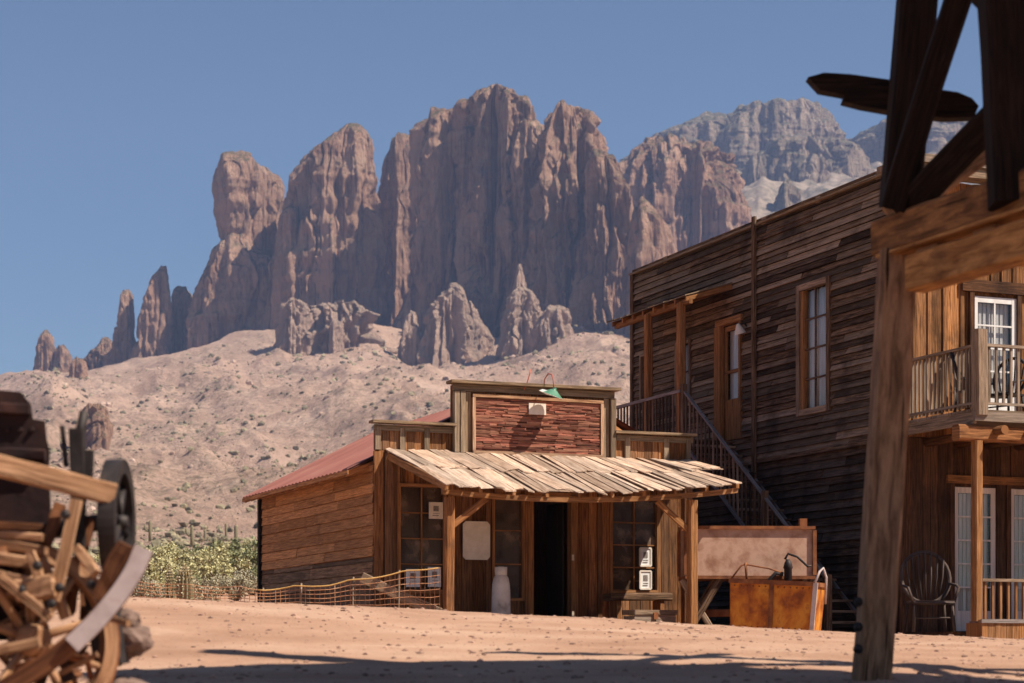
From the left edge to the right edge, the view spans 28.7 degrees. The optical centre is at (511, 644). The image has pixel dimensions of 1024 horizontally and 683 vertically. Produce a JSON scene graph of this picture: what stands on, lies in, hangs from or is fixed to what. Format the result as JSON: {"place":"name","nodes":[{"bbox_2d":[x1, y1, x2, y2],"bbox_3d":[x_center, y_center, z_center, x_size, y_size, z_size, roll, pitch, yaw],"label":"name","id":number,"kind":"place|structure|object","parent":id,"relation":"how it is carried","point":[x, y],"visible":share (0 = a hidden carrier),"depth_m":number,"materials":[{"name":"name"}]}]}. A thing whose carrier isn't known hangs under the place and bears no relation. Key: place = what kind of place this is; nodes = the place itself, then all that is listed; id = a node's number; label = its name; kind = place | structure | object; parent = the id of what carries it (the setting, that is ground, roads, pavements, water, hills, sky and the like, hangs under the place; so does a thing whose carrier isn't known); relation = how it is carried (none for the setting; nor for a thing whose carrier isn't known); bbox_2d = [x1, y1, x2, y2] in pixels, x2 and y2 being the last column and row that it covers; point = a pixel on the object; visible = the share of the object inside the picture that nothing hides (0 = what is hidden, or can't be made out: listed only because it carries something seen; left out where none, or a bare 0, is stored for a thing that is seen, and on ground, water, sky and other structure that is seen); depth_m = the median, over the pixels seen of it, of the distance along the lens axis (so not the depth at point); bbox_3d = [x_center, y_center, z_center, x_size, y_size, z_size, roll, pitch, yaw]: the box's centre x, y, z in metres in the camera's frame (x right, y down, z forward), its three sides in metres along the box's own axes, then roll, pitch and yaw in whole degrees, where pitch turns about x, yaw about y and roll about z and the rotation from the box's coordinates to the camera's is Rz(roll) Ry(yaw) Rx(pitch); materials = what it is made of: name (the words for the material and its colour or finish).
{"place":"outdoors","nodes":[
{"label":"outdoors","id":0,"kind":"place"},
{"bbox_2d":[0,454,117,501],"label":"timber pole","id":1,"kind":"object","parent":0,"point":[53,479],"visible":0.99,"depth_m":11.82,"materials":[{"name":"brown wood"}]},
{"bbox_2d":[185,150,271,349],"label":"mountain cliff","id":2,"kind":"structure","parent":0,"point":[230,293],"depth_m":2036.00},
{"bbox_2d":[252,166,284,256],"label":"mountain cliff","id":3,"kind":"structure","parent":0,"point":[265,222],"depth_m":2072.21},
{"bbox_2d":[268,205,297,329],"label":"mountain cliff","id":4,"kind":"structure","parent":0,"point":[280,292],"depth_m":1987.59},
{"bbox_2d":[0,323,629,591],"bbox_3d":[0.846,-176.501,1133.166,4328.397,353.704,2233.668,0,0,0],"label":"desert slope","id":5,"kind":"structure","parent":0,"point":[316,430],"depth_m":1317.57,"materials":[{"name":"soil"}]},
{"bbox_2d":[32,329,55,371],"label":"rock spire","id":6,"kind":"object","parent":5,"relation":"on","point":[45,347],"visible":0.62,"depth_m":2149.92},
{"bbox_2d":[53,344,72,372],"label":"rock spire","id":7,"kind":"object","parent":5,"relation":"on","point":[63,359],"visible":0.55,"depth_m":2145.07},
{"bbox_2d":[69,356,87,378],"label":"rock spire","id":8,"kind":"object","parent":5,"relation":"on","point":[78,368],"visible":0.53,"depth_m":1793.63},
{"bbox_2d":[84,337,111,370],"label":"rock spire","id":9,"kind":"object","parent":5,"relation":"on","point":[94,358],"visible":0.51,"depth_m":2154.41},
{"bbox_2d":[83,403,113,450],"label":"rock spire","id":10,"kind":"object","parent":5,"relation":"on","point":[99,429],"visible":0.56,"depth_m":1004.00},
{"bbox_2d":[104,289,135,365],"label":"rock spire","id":11,"kind":"object","parent":5,"relation":"on","point":[123,343],"visible":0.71,"depth_m":2108.78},
{"bbox_2d":[144,521,151,541],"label":"saguaro cactus","id":12,"kind":"object","parent":5,"relation":"on","point":[149,530],"visible":0.93,"depth_m":299.86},
{"bbox_2d":[131,265,174,357],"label":"rock spire","id":13,"kind":"object","parent":5,"relation":"on","point":[154,329],"visible":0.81,"depth_m":2062.40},
{"bbox_2d":[144,547,170,576],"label":"desert shrub","id":14,"kind":"object","parent":5,"relation":"on","point":[164,553],"visible":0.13,"depth_m":79.68,"materials":[{"name":"yellow plant"}]},
{"bbox_2d":[146,543,168,571],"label":"desert shrub","id":15,"kind":"object","parent":5,"relation":"on","point":[155,554],"visible":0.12,"depth_m":97.39,"materials":[{"name":"yellow plant"}]},
{"bbox_2d":[152,540,188,572],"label":"desert shrub","id":16,"kind":"object","parent":5,"relation":"on","point":[170,546],"visible":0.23,"depth_m":99.54,"materials":[{"name":"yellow plant"}]},
{"bbox_2d":[152,554,199,583],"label":"desert shrub","id":17,"kind":"object","parent":5,"relation":"on","point":[193,568],"visible":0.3,"depth_m":65.54,"materials":[{"name":"yellow plant"}]},
{"bbox_2d":[171,286,192,352],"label":"rock spire","id":18,"kind":"object","parent":5,"relation":"on","point":[181,297],"visible":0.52,"depth_m":2119.97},
{"bbox_2d":[185,525,193,546],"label":"saguaro cactus","id":19,"kind":"object","parent":5,"relation":"on","point":[191,535],"visible":0.94,"depth_m":269.85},
{"bbox_2d":[174,546,213,577],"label":"desert shrub","id":20,"kind":"object","parent":5,"relation":"on","point":[186,557],"visible":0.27,"depth_m":89.65,"materials":[{"name":"yellow plant"}]},
{"bbox_2d":[175,543,218,559],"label":"desert shrub","id":21,"kind":"object","parent":5,"relation":"on","point":[196,548],"visible":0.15,"depth_m":122.24,"materials":[{"name":"green plant"}]},
{"bbox_2d":[178,551,231,585],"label":"desert shrub","id":22,"kind":"object","parent":5,"relation":"on","point":[213,559],"visible":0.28,"depth_m":71.52,"materials":[{"name":"yellow plant"}]},
{"bbox_2d":[205,534,226,546],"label":"desert shrub","id":23,"kind":"object","parent":5,"relation":"on","point":[222,538],"visible":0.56,"depth_m":233.87,"materials":[{"name":"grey plant"}]},
{"bbox_2d":[194,554,251,587],"bbox_3d":[-9.244,-2.296,63.981,1.807,1.190,1.667,0,0,0],"label":"desert shrub","id":24,"kind":"object","parent":5,"relation":"on","point":[209,572],"visible":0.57,"depth_m":63.77,"materials":[{"name":"yellow plant"}]},
{"bbox_2d":[208,543,254,557],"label":"desert shrub","id":25,"kind":"object","parent":5,"relation":"on","point":[220,551],"visible":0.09,"depth_m":104.04,"materials":[{"name":"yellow plant"}]},
{"bbox_2d":[209,536,256,552],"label":"desert shrub","id":26,"kind":"object","parent":5,"relation":"on","point":[235,545],"visible":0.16,"depth_m":119.33,"materials":[{"name":"green plant"}]},
{"bbox_2d":[218,554,255,574],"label":"desert shrub","id":27,"kind":"object","parent":5,"relation":"on","point":[233,567],"visible":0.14,"depth_m":83.92,"materials":[{"name":"yellow plant"}]},
{"bbox_2d":[227,546,256,582],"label":"desert shrub","id":28,"kind":"object","parent":5,"relation":"on","point":[246,554],"visible":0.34,"depth_m":71.70,"materials":[{"name":"green plant"}]},
{"bbox_2d":[273,297,314,355],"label":"rock spire","id":29,"kind":"object","parent":5,"relation":"on","point":[295,323],"visible":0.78,"depth_m":1750.50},
{"bbox_2d":[0,325,629,557],"bbox_3d":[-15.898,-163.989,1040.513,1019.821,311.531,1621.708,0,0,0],"label":"desert scrub","id":30,"kind":"object","parent":5,"relation":"on","point":[155,541],"visible":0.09,"depth_m":1183.11,"materials":[{"name":"green plant"}]},
{"bbox_2d":[14,326,627,510],"bbox_3d":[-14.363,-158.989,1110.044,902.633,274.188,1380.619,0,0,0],"label":"slope boulders","id":31,"kind":"object","parent":5,"relation":"on","point":[249,382],"visible":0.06,"depth_m":1384.92,"materials":[{"name":"stone"}]},
{"bbox_2d":[328,319,343,352],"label":"rock spire","id":32,"kind":"object","parent":5,"relation":"on","point":[336,335],"visible":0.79,"depth_m":1739.94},
{"bbox_2d":[304,299,397,353],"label":"rock spire","id":33,"kind":"object","parent":5,"relation":"on","point":[355,318],"visible":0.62,"depth_m":1762.81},
{"bbox_2d":[397,310,420,365],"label":"rock spire","id":34,"kind":"object","parent":5,"relation":"on","point":[409,340],"visible":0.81,"depth_m":1731.85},
{"bbox_2d":[415,282,482,367],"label":"rock spire","id":35,"kind":"object","parent":5,"relation":"on","point":[447,318],"visible":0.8,"depth_m":1723.20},
{"bbox_2d":[466,301,494,356],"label":"rock spire","id":36,"kind":"object","parent":5,"relation":"on","point":[484,338],"visible":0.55,"depth_m":1740.21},
{"bbox_2d":[495,264,542,359],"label":"rock spire","id":37,"kind":"object","parent":5,"relation":"on","point":[521,314],"visible":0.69,"depth_m":1674.74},
{"bbox_2d":[535,304,573,350],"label":"rock spire","id":38,"kind":"object","parent":5,"relation":"on","point":[553,325],"visible":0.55,"depth_m":1667.07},
{"bbox_2d":[259,123,394,329],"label":"mountain cliff","id":39,"kind":"structure","parent":0,"point":[337,251],"depth_m":1981.19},
{"bbox_2d":[377,132,417,323],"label":"mountain cliff","id":40,"kind":"structure","parent":0,"point":[397,216],"depth_m":2063.65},
{"bbox_2d":[392,106,458,332],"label":"mountain cliff","id":41,"kind":"structure","parent":0,"point":[433,185],"depth_m":1919.83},
{"bbox_2d":[446,84,535,337],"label":"mountain cliff","id":42,"kind":"structure","parent":0,"point":[484,126],"depth_m":1893.13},
{"bbox_2d":[0,0,982,374],"label":"sky","id":43,"kind":"structure","parent":0,"point":[118,118],"materials":[{"name":"blue"}]},
{"bbox_2d":[0,592,1023,682],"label":"ground","id":44,"kind":"structure","parent":0,"point":[165,638],"depth_m":19.65,"materials":[{"name":"sand"}]},
{"bbox_2d":[0,498,153,682],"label":"broken wagon","id":45,"kind":"object","parent":44,"relation":"on","point":[36,588],"visible":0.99,"depth_m":11.73,"materials":[{"name":"brown wood"}]},
{"bbox_2d":[0,390,50,639],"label":"rusted boiler","id":46,"kind":"object","parent":45,"relation":"on","point":[23,435],"visible":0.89,"depth_m":12.60,"materials":[{"name":"brown metal"}]},
{"bbox_2d":[59,410,93,549],"bbox_3d":[-2.657,-0.999,12.200,0.204,0.866,0.083,0,0,0],"label":"brake lever","id":47,"kind":"object","parent":45,"relation":"attached to","point":[81,459],"visible":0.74,"depth_m":12.17,"materials":[{"name":"wood"}]},
{"bbox_2d":[39,459,135,663],"bbox_3d":[-2.651,-0.505,12.300,0.583,1.274,0.772,0,0,0],"label":"iron wheel","id":48,"kind":"object","parent":45,"relation":"on","point":[115,520],"visible":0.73,"depth_m":12.25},
{"bbox_2d":[118,654,132,666],"bbox_3d":[-2.459,0.049,12.402,0.212,0.170,0.195,0,0,0],"label":"stone","id":49,"kind":"object","parent":44,"relation":"on","point":[129,657],"visible":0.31,"depth_m":12.40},
{"bbox_2d":[123,625,153,657],"bbox_3d":[-2.359,-0.020,12.408,0.282,0.206,0.242,0,0,0],"label":"stone","id":50,"kind":"object","parent":49,"relation":"on","point":[139,641],"visible":0.69,"depth_m":12.34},
{"bbox_2d":[121,608,140,627],"bbox_3d":[-2.402,-0.152,12.407,0.198,0.157,0.170,0,0,0],"label":"stone","id":51,"kind":"object","parent":50,"relation":"on","point":[132,616],"visible":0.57,"depth_m":12.35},
{"bbox_2d":[112,676,146,682],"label":"stone","id":52,"kind":"object","parent":44,"relation":"on","point":[121,679],"visible":0.63,"depth_m":12.36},
{"bbox_2d":[131,575,160,597],"bbox_3d":[-9.834,-1.555,54.071,0.897,0.696,1.070,0,0,-44],"label":"desert shrub","id":53,"kind":"object","parent":44,"relation":"on","point":[144,578],"visible":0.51,"depth_m":53.89,"materials":[{"name":"grey plant"}]},
{"bbox_2d":[143,581,164,597],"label":"desert shrub","id":54,"kind":"object","parent":44,"relation":"on","point":[154,593],"visible":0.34,"depth_m":49.87,"materials":[{"name":"grey plant"}]},
{"bbox_2d":[140,556,174,591],"bbox_3d":[-11.228,-2.177,61.861,1.430,1.185,1.435,0,0,-26],"label":"desert shrub","id":55,"kind":"object","parent":44,"relation":"on","point":[160,578],"visible":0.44,"depth_m":61.63,"materials":[{"name":"yellow plant"}]},
{"bbox_2d":[164,568,175,597],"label":"barrel cactus","id":56,"kind":"object","parent":44,"relation":"on","point":[169,579],"visible":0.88,"depth_m":34.75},
{"bbox_2d":[174,564,195,599],"bbox_3d":[-5.644,-0.946,34.501,0.381,0.913,0.386,0,0,0],"label":"barrel cactus","id":57,"kind":"object","parent":44,"relation":"on","point":[184,577],"visible":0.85,"depth_m":34.41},
{"bbox_2d":[193,577,222,600],"bbox_3d":[-7.667,-1.333,49.964,0.848,0.706,1.149,0,0,0],"label":"desert shrub","id":58,"kind":"object","parent":44,"relation":"on","point":[197,582],"visible":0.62,"depth_m":49.86,"materials":[{"name":"grey plant"}]},
{"bbox_2d":[201,575,229,595],"bbox_3d":[-8.266,-1.647,55.965,0.922,0.634,0.991,0,0,0],"label":"desert shrub","id":59,"kind":"object","parent":44,"relation":"on","point":[204,579],"visible":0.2,"depth_m":55.73,"materials":[{"name":"grey plant"}]},
{"bbox_2d":[212,573,256,600],"bbox_3d":[-7.162,-1.483,51.859,1.304,0.784,0.915,0,0,0],"label":"desert shrub","id":60,"kind":"object","parent":44,"relation":"on","point":[224,581],"visible":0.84,"depth_m":51.79,"materials":[{"name":"grey plant"}]},
{"bbox_2d":[230,569,256,594],"bbox_3d":[-7.291,-1.743,56.028,1.202,0.803,1.080,0,0,0],"label":"desert shrub","id":61,"kind":"object","parent":44,"relation":"on","point":[234,573],"visible":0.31,"depth_m":55.78,"materials":[{"name":"grey plant"}]},
{"bbox_2d":[135,567,439,609],"bbox_3d":[-4.230,-0.647,30.046,6.314,1.068,0.340,0,0,-3],"label":"net fence","id":62,"kind":"object","parent":44,"relation":"on","point":[263,593],"visible":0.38,"depth_m":30.03,"materials":[{"name":"beige fabric"}]},
{"bbox_2d":[360,573,442,609],"bbox_3d":[-1.704,-0.768,30.951,1.318,0.714,0.062,0,0,4],"label":"loose plank","id":63,"kind":"object","parent":44,"relation":"on","point":[409,600],"visible":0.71,"depth_m":30.93,"materials":[{"name":"brown wood"}]},
{"bbox_2d":[242,379,741,623],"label":"false front shop","id":64,"kind":"structure","parent":44,"relation":"on","point":[576,497],"depth_m":34.03,"materials":[{"name":"brown wood"}]},
{"bbox_2d":[406,569,419,586],"bbox_3d":[-1.646,-1.113,33.241,0.246,0.296,0.014,0,0,-22],"label":"paper notice","id":65,"kind":"object","parent":64,"relation":"attached to","point":[410,580],"visible":0.86,"depth_m":33.24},
{"bbox_2d":[397,483,446,593],"bbox_3d":[-1.504,-1.775,33.379,0.882,1.836,0.086,0,0,-22],"label":"window","id":66,"kind":"structure","parent":64,"relation":"in","point":[423,550],"depth_m":33.38,"materials":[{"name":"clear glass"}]},
{"bbox_2d":[428,567,440,586],"bbox_3d":[-1.294,-1.135,33.384,0.231,0.331,0.014,0,0,-22],"label":"paper notice","id":67,"kind":"object","parent":64,"relation":"attached to","point":[438,572],"visible":0.66,"depth_m":33.39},
{"bbox_2d":[429,502,442,518],"bbox_3d":[-1.270,-2.246,33.405,0.249,0.278,0.014,0,0,-22],"label":"paper notice","id":68,"kind":"object","parent":64,"relation":"attached to","point":[435,510],"visible":1,"depth_m":33.40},
{"bbox_2d":[463,521,489,559],"bbox_3d":[-0.598,-1.757,33.654,0.487,0.647,0.008,0,0,-22],"label":"wall poster","id":69,"kind":"object","parent":64,"relation":"attached to","point":[476,540],"depth_m":33.65,"materials":[{"name":"paper"}]},
{"bbox_2d":[491,566,510,614],"bbox_3d":[-0.182,-0.745,33.117,0.330,1.110,0.330,0,0,-22],"label":"milk can","id":70,"kind":"object","parent":64,"relation":"on","point":[500,604],"visible":0.79,"depth_m":33.00,"materials":[{"name":"white paint"}]},
{"bbox_2d":[492,494,524,600],"bbox_3d":[-0.068,-1.655,33.962,0.602,1.815,0.086,0,0,-22],"label":"window","id":71,"kind":"structure","parent":64,"relation":"in","point":[508,534],"depth_m":34.02,"materials":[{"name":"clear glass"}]},
{"bbox_2d":[529,403,545,414],"bbox_3d":[0.433,-4.018,34.053,0.314,0.190,0.009,0,0,-22],"label":"sign placard","id":72,"kind":"object","parent":64,"relation":"attached to","point":[537,409],"visible":1,"depth_m":34.05,"materials":[{"name":"paper"}]},
{"bbox_2d":[521,369,561,398],"bbox_3d":[0.549,-4.417,33.938,0.442,0.538,0.714,0,0,-44],"label":"sign lamp","id":73,"kind":"object","parent":64,"relation":"attached to","point":[553,392],"visible":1,"depth_m":33.76,"materials":[{"name":"green metal"}]},
{"bbox_2d":[547,503,563,615],"bbox_3d":[0.754,-1.350,34.792,0.032,2.211,0.695,0,0,-22],"label":"open door","id":74,"kind":"structure","parent":64,"relation":"in","point":[555,512],"depth_m":34.75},
{"bbox_2d":[609,496,659,592],"bbox_3d":[2.129,-1.740,34.852,0.971,1.685,0.086,0,0,-22],"label":"window","id":75,"kind":"structure","parent":64,"relation":"in","point":[626,538],"depth_m":34.86,"materials":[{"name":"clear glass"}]},
{"bbox_2d":[603,593,672,618],"bbox_3d":[2.153,-0.544,34.260,1.177,0.708,0.370,0,0,-22],"label":"plank bench","id":76,"kind":"object","parent":64,"relation":"on","point":[617,599],"visible":0.76,"depth_m":34.09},
{"bbox_2d":[639,547,651,566],"bbox_3d":[2.326,-1.533,34.853,0.241,0.338,0.025,0,0,-22],"label":"framed picture","id":77,"kind":"object","parent":64,"relation":"attached to","point":[645,556],"visible":1,"depth_m":34.85,"materials":[{"name":"white paper"}]},
{"bbox_2d":[639,570,651,589],"bbox_3d":[2.326,-1.133,34.853,0.241,0.339,0.025,0,0,-22],"label":"framed picture","id":78,"kind":"object","parent":64,"relation":"attached to","point":[645,579],"visible":1,"depth_m":34.85,"materials":[{"name":"white paper"}]},
{"bbox_2d":[622,610,676,622],"bbox_3d":[2.277,-0.383,33.083,0.801,0.387,0.477,0,0,-22],"label":"bench","id":79,"kind":"object","parent":64,"relation":"on","point":[656,615],"visible":0.61,"depth_m":32.89,"materials":[{"name":"brown wood"}]},
{"bbox_2d":[0,596,1023,682],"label":"pebbles","id":80,"kind":"object","parent":44,"relation":"on","point":[511,679],"visible":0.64,"depth_m":19.11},
{"bbox_2d":[677,519,816,624],"bbox_3d":[3.862,-1.068,33.198,2.257,2.064,0.750,0,0,-4],"label":"sign board","id":81,"kind":"object","parent":44,"relation":"on","point":[725,553],"visible":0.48,"depth_m":32.88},
{"bbox_2d":[729,562,826,630],"bbox_3d":[4.287,-0.656,31.914,1.533,1.263,0.948,3,1,20],"label":"trough","id":82,"kind":"object","parent":44,"relation":"on","point":[775,604],"visible":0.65,"depth_m":31.53,"materials":[{"name":"metal"}]},
{"bbox_2d":[767,553,811,580],"bbox_3d":[4.526,-0.778,32.749,0.754,1.469,0.240,0,0,10],"label":"hand pump","id":83,"kind":"object","parent":44,"relation":"on","point":[787,567],"visible":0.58,"depth_m":32.71,"materials":[{"name":"metal"}]},
{"bbox_2d":[606,153,1023,635],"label":"timber hotel","id":84,"kind":"structure","parent":44,"relation":"on","point":[770,407],"depth_m":35.83,"materials":[{"name":"wood"}]},
{"bbox_2d":[639,351,653,412],"bbox_3d":[2.890,-5.625,42.844,0.096,1.275,0.571,0,0,-22],"label":"window","id":85,"kind":"structure","parent":84,"relation":"in","point":[641,356],"depth_m":43.05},
{"bbox_2d":[674,338,693,405],"bbox_3d":[3.597,-5.625,41.242,0.200,1.315,0.712,0,0,-22],"label":"window","id":86,"kind":"structure","parent":84,"relation":"in","point":[688,377],"depth_m":40.98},
{"bbox_2d":[714,314,744,440],"bbox_3d":[4.338,-5.229,39.426,0.227,2.423,1.114,0,0,-22],"label":"side door","id":87,"kind":"structure","parent":84,"relation":"in","point":[727,413],"depth_m":39.66,"materials":[{"name":"brown wood"}]},
{"bbox_2d":[735,323,746,334],"bbox_3d":[4.447,-6.108,38.709,0.303,0.241,0.213,0,0,-49],"label":"wall lamp","id":88,"kind":"object","parent":84,"relation":"attached to","point":[739,329],"visible":1,"depth_m":38.61,"materials":[{"name":"metal"}]},
{"bbox_2d":[796,276,833,416],"bbox_3d":[5.551,-5.415,36.412,0.210,2.414,1.171,0,0,-22],"label":"window","id":89,"kind":"structure","parent":84,"relation":"in","point":[813,326],"depth_m":36.61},
{"bbox_2d":[899,550,959,631],"bbox_3d":[6.854,-0.892,32.887,0.943,1.359,0.768,0,0,-2],"label":"hoop chair","id":90,"kind":"object","parent":84,"relation":"on","point":[907,591],"visible":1,"depth_m":33.10,"materials":[{"name":"brown wood"}]},
{"bbox_2d":[949,352,960,411],"bbox_3d":[7.488,-4.337,32.922,0.603,1.068,0.741,0,0,11],"label":"balcony chair","id":91,"kind":"object","parent":84,"relation":"on","point":[954,364],"visible":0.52,"depth_m":32.69,"materials":[{"name":"metal"}]},
{"bbox_2d":[949,483,1000,630],"bbox_3d":[7.982,-1.520,34.602,1.042,2.566,0.164,0,0,-22],"label":"french door","id":92,"kind":"structure","parent":84,"relation":"in","point":[959,504],"depth_m":34.62,"materials":[{"name":"wood"}]},
{"bbox_2d":[968,291,1021,410],"bbox_3d":[8.359,-5.006,34.726,1.071,2.212,0.164,0,0,-22],"label":"balcony door","id":93,"kind":"structure","parent":84,"relation":"in","point":[993,317],"depth_m":34.80,"materials":[{"name":"white paint"}]},
{"bbox_2d":[988,357,1023,410],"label":"balcony chair","id":94,"kind":"object","parent":84,"relation":"on","point":[1007,391],"visible":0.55,"depth_m":33.61,"materials":[{"name":"metal"}]},
{"bbox_2d":[1006,485,1023,618],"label":"french door","id":95,"kind":"structure","parent":84,"relation":"in","point":[1014,517],"depth_m":34.89,"materials":[{"name":"wood"}]},
{"bbox_2d":[806,0,1023,680],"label":"mine headframe","id":96,"kind":"object","parent":44,"relation":"on","point":[927,236],"visible":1,"depth_m":15.80,"materials":[{"name":"wood"}]},
{"bbox_2d":[966,619,1023,638],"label":"porch deck","id":97,"kind":"object","parent":44,"relation":"on","point":[1004,628],"visible":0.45,"depth_m":31.25,"materials":[{"name":"brown wood"}]},
{"bbox_2d":[503,119,543,306],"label":"mountain cliff","id":98,"kind":"structure","parent":0,"point":[524,168],"depth_m":1869.48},
{"bbox_2d":[506,100,608,311],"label":"mountain cliff","id":99,"kind":"structure","parent":0,"point":[570,138],"depth_m":1801.95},
{"bbox_2d":[567,148,633,331],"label":"mountain cliff","id":100,"kind":"structure","parent":0,"point":[594,301],"depth_m":1753.62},
{"bbox_2d":[618,196,676,336],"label":"mountain cliff","id":101,"kind":"structure","parent":0,"point":[649,238],"depth_m":1686.10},
{"bbox_2d":[619,111,732,160],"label":"mesa","id":102,"kind":"structure","parent":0,"point":[705,126],"depth_m":3436.75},
{"bbox_2d":[619,132,752,251],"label":"mountain cliff","id":103,"kind":"structure","parent":0,"point":[691,193],"depth_m":2264.43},
{"bbox_2d":[737,161,977,218],"bbox_3d":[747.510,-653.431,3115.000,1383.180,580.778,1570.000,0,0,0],"label":"mesa slope","id":104,"kind":"structure","parent":0,"point":[760,194],"depth_m":2907.91,"materials":[{"name":"soil"}]},
{"bbox_2d":[742,152,776,185],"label":"mesa","id":105,"kind":"structure","parent":104,"relation":"on","point":[755,169],"depth_m":3116.41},
{"bbox_2d":[716,97,846,172],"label":"mesa","id":106,"kind":"structure","parent":104,"relation":"on","point":[746,132],"depth_m":3405.21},
{"bbox_2d":[773,179,801,211],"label":"mesa","id":107,"kind":"structure","parent":104,"relation":"on","point":[789,193],"depth_m":2632.27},
{"bbox_2d":[740,134,874,181],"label":"mesa","id":108,"kind":"structure","parent":104,"relation":"on","point":[848,158],"depth_m":3118.18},
{"bbox_2d":[789,153,830,182],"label":"mesa","id":109,"kind":"structure","parent":104,"relation":"on","point":[812,166],"depth_m":3059.70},
{"bbox_2d":[847,119,966,163],"bbox_3d":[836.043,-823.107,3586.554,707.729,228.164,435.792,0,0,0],"label":"mesa","id":110,"kind":"structure","parent":104,"relation":"on","point":[870,141],"depth_m":3455.88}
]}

